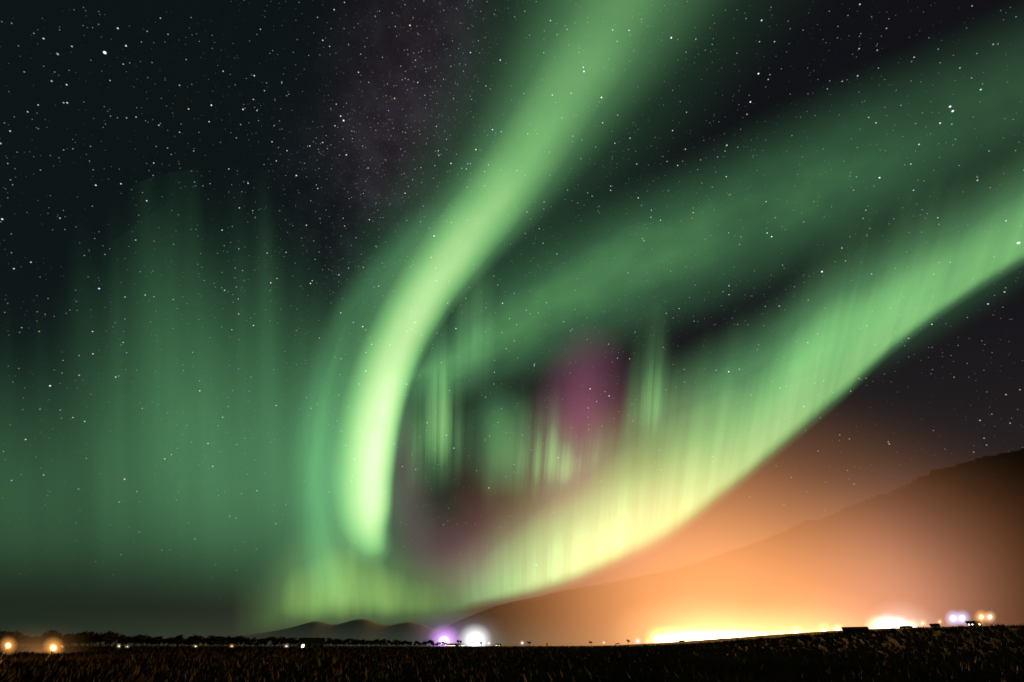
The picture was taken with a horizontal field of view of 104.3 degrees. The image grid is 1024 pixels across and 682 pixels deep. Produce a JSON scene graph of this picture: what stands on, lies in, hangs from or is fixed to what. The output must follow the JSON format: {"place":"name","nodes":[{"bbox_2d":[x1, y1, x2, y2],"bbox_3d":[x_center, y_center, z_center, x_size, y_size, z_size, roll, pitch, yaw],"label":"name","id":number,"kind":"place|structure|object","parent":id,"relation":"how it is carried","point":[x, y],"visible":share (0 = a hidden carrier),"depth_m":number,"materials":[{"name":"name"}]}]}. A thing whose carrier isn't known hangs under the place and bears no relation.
{"place":"outdoors","nodes":[
{"label":"outdoors","id":0,"kind":"place"},
{"bbox_2d":[42,619,440,645],"bbox_3d":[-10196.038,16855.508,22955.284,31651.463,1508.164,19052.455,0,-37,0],"label":"mountain","id":1,"kind":"structure","parent":0,"point":[361,629],"depth_m":22272.42,"materials":[{"name":"black"}]},
{"bbox_2d":[0,625,1023,666],"bbox_3d":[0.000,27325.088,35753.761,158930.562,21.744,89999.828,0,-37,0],"label":"ground","id":2,"kind":"structure","parent":0,"point":[890,639],"depth_m":97.89,"materials":[{"name":"black soil"}]},
{"bbox_2d":[0,633,14,643],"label":"tree","id":3,"kind":"object","parent":2,"relation":"on","point":[4,637],"visible":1,"depth_m":132.25,"materials":[{"name":"brown plant"}]},
{"bbox_2d":[2,633,17,649],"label":"tree","id":4,"kind":"object","parent":2,"relation":"on","point":[13,638],"visible":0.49,"depth_m":134.52,"materials":[{"name":"brown plant"}]},
{"bbox_2d":[10,632,21,648],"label":"tree","id":5,"kind":"object","parent":2,"relation":"on","point":[18,635],"visible":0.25,"depth_m":137.78,"materials":[{"name":"brown plant"}]},
{"bbox_2d":[19,635,28,647],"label":"tree","id":6,"kind":"object","parent":2,"relation":"on","point":[23,638],"visible":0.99,"depth_m":134.89,"materials":[{"name":"brown plant"}]},
{"bbox_2d":[26,637,42,648],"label":"tree","id":7,"kind":"object","parent":2,"relation":"on","point":[37,640],"visible":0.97,"depth_m":138.84,"materials":[{"name":"brown plant"}]},
{"bbox_2d":[39,637,47,648],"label":"tree","id":8,"kind":"object","parent":2,"relation":"on","point":[44,639],"visible":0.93,"depth_m":140.28,"materials":[{"name":"brown plant"}]},
{"bbox_2d":[40,629,58,647],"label":"tree","id":9,"kind":"object","parent":2,"relation":"on","point":[52,634],"visible":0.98,"depth_m":143.51,"materials":[{"name":"brown plant"}]},
{"bbox_2d":[47,632,61,647],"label":"tree","id":10,"kind":"object","parent":2,"relation":"on","point":[60,634],"visible":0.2,"depth_m":152.40,"materials":[{"name":"brown plant"}]},
{"bbox_2d":[51,637,61,646],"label":"tree","id":11,"kind":"object","parent":2,"relation":"on","point":[58,639],"visible":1,"depth_m":147.00,"materials":[{"name":"brown plant"}]},
{"bbox_2d":[60,633,73,648],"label":"tree","id":12,"kind":"object","parent":2,"relation":"on","point":[67,637],"visible":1,"depth_m":147.56,"materials":[{"name":"brown plant"}]},
{"bbox_2d":[62,635,73,647],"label":"tree","id":13,"kind":"object","parent":2,"relation":"on","point":[72,639],"visible":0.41,"depth_m":150.40,"materials":[{"name":"brown plant"}]},
{"bbox_2d":[69,634,82,648],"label":"tree","id":14,"kind":"object","parent":2,"relation":"on","point":[77,638],"visible":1,"depth_m":149.21,"materials":[{"name":"grey plant"}]},
{"bbox_2d":[74,631,93,648],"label":"tree","id":15,"kind":"object","parent":2,"relation":"on","point":[87,634],"visible":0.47,"depth_m":162.29,"materials":[{"name":"grey plant"}]},
{"bbox_2d":[78,637,89,646],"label":"tree","id":16,"kind":"object","parent":2,"relation":"on","point":[84,640],"visible":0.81,"depth_m":154.16,"materials":[{"name":"grey plant"}]},
{"bbox_2d":[90,637,97,648],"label":"tree","id":17,"kind":"object","parent":2,"relation":"on","point":[93,640],"visible":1,"depth_m":155.80,"materials":[{"name":"grey plant"}]},
{"bbox_2d":[94,633,109,646],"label":"tree","id":18,"kind":"object","parent":2,"relation":"on","point":[104,637],"visible":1,"depth_m":157.13,"materials":[{"name":"grey plant"}]},
{"bbox_2d":[95,631,114,646],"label":"tree","id":19,"kind":"object","parent":2,"relation":"on","point":[110,633],"visible":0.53,"depth_m":161.09,"materials":[{"name":"grey plant"}]},
{"bbox_2d":[107,639,115,646],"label":"tree","id":20,"kind":"object","parent":2,"relation":"on","point":[110,641],"visible":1,"depth_m":157.62,"materials":[{"name":"grey plant"}]},
{"bbox_2d":[113,635,126,645],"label":"tree","id":21,"kind":"object","parent":2,"relation":"on","point":[119,638],"visible":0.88,"depth_m":166.55,"materials":[{"name":"grey plant"}]},
{"bbox_2d":[120,636,132,647],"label":"tree","id":22,"kind":"object","parent":2,"relation":"on","point":[128,638],"visible":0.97,"depth_m":164.86,"materials":[{"name":"grey plant"}]},
{"bbox_2d":[132,636,142,645],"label":"tree","id":23,"kind":"object","parent":2,"relation":"on","point":[136,639],"visible":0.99,"depth_m":164.83,"materials":[{"name":"grey plant"}]},
{"bbox_2d":[143,637,157,648],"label":"tree","id":24,"kind":"object","parent":2,"relation":"on","point":[149,639],"visible":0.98,"depth_m":170.38,"materials":[{"name":"grey plant"}]},
{"bbox_2d":[155,636,162,646],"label":"tree","id":25,"kind":"object","parent":2,"relation":"on","point":[159,639],"visible":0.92,"depth_m":172.68,"materials":[{"name":"grey plant"}]},
{"bbox_2d":[167,638,174,646],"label":"tree","id":26,"kind":"object","parent":2,"relation":"on","point":[171,641],"visible":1,"depth_m":176.69,"materials":[{"name":"grey plant"}]},
{"bbox_2d":[172,635,182,646],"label":"tree","id":27,"kind":"object","parent":2,"relation":"on","point":[178,637],"visible":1,"depth_m":179.53,"materials":[{"name":"grey plant"}]},
{"bbox_2d":[185,634,201,646],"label":"tree","id":28,"kind":"object","parent":2,"relation":"on","point":[196,637],"visible":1,"depth_m":185.25,"materials":[{"name":"grey plant"}]},
{"bbox_2d":[195,636,205,646],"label":"tree","id":29,"kind":"object","parent":2,"relation":"on","point":[199,641],"visible":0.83,"depth_m":187.57,"materials":[{"name":"grey plant"}]},
{"bbox_2d":[202,637,210,647],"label":"tree","id":30,"kind":"object","parent":2,"relation":"on","point":[206,640],"visible":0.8,"depth_m":191.56,"materials":[{"name":"grey plant"}]},
{"bbox_2d":[207,636,218,646],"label":"tree","id":31,"kind":"object","parent":2,"relation":"on","point":[212,640],"visible":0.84,"depth_m":194.38,"materials":[{"name":"grey plant"}]},
{"bbox_2d":[233,637,240,645],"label":"tree","id":32,"kind":"object","parent":2,"relation":"on","point":[237,639],"visible":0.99,"depth_m":206.90,"materials":[{"name":"grey plant"}]},
{"bbox_2d":[235,635,246,646],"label":"tree","id":33,"kind":"object","parent":2,"relation":"on","point":[242,637],"visible":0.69,"depth_m":211.89,"materials":[{"name":"grey plant"}]},
{"bbox_2d":[250,637,256,646],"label":"tree","id":34,"kind":"object","parent":2,"relation":"on","point":[253,639],"visible":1,"depth_m":210.21,"materials":[{"name":"grey plant"}]},
{"bbox_2d":[276,638,286,645],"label":"tree","id":35,"kind":"object","parent":2,"relation":"on","point":[281,640],"visible":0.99,"depth_m":222.20,"materials":[{"name":"grey plant"}]},
{"bbox_2d":[296,637,325,648],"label":"farm house","id":36,"kind":"structure","parent":2,"relation":"on","point":[311,642],"depth_m":191.87,"materials":[{"name":"grey"}]},
{"bbox_2d":[335,638,342,645],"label":"tree","id":37,"kind":"object","parent":2,"relation":"on","point":[339,641],"visible":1,"depth_m":247.24,"materials":[{"name":"grey plant"}]},
{"bbox_2d":[448,643,464,645],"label":"house","id":38,"kind":"structure","parent":2,"relation":"on","point":[456,644],"depth_m":944.64,"materials":[{"name":"grey"}]},
{"bbox_2d":[0,623,1023,681],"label":"grass tussocks","id":39,"kind":"object","parent":2,"relation":"on","point":[677,662],"depth_m":31.49,"materials":[{"name":"black plant"}]},
{"bbox_2d":[841,627,868,632],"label":"shed","id":40,"kind":"structure","parent":2,"relation":"on","point":[850,629],"depth_m":369.98,"materials":[{"name":"grey"}]},
{"bbox_2d":[965,620,981,625],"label":"house","id":41,"kind":"structure","parent":2,"relation":"on","point":[977,623],"depth_m":460.64,"materials":[{"name":"grey"}]},
{"bbox_2d":[0,0,1023,644],"label":"sky","id":42,"kind":"structure","parent":0,"point":[435,314],"materials":[{"name":"green"}]},
{"bbox_2d":[416,448,1023,645],"bbox_3d":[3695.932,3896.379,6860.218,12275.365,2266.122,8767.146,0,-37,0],"label":"mountain","id":43,"kind":"structure","parent":0,"point":[942,547],"depth_m":4995.87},
{"bbox_2d":[929,623,940,626],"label":"house","id":44,"kind":"structure","parent":0,"point":[935,625],"depth_m":552.81,"materials":[{"name":"grey"}]}
]}

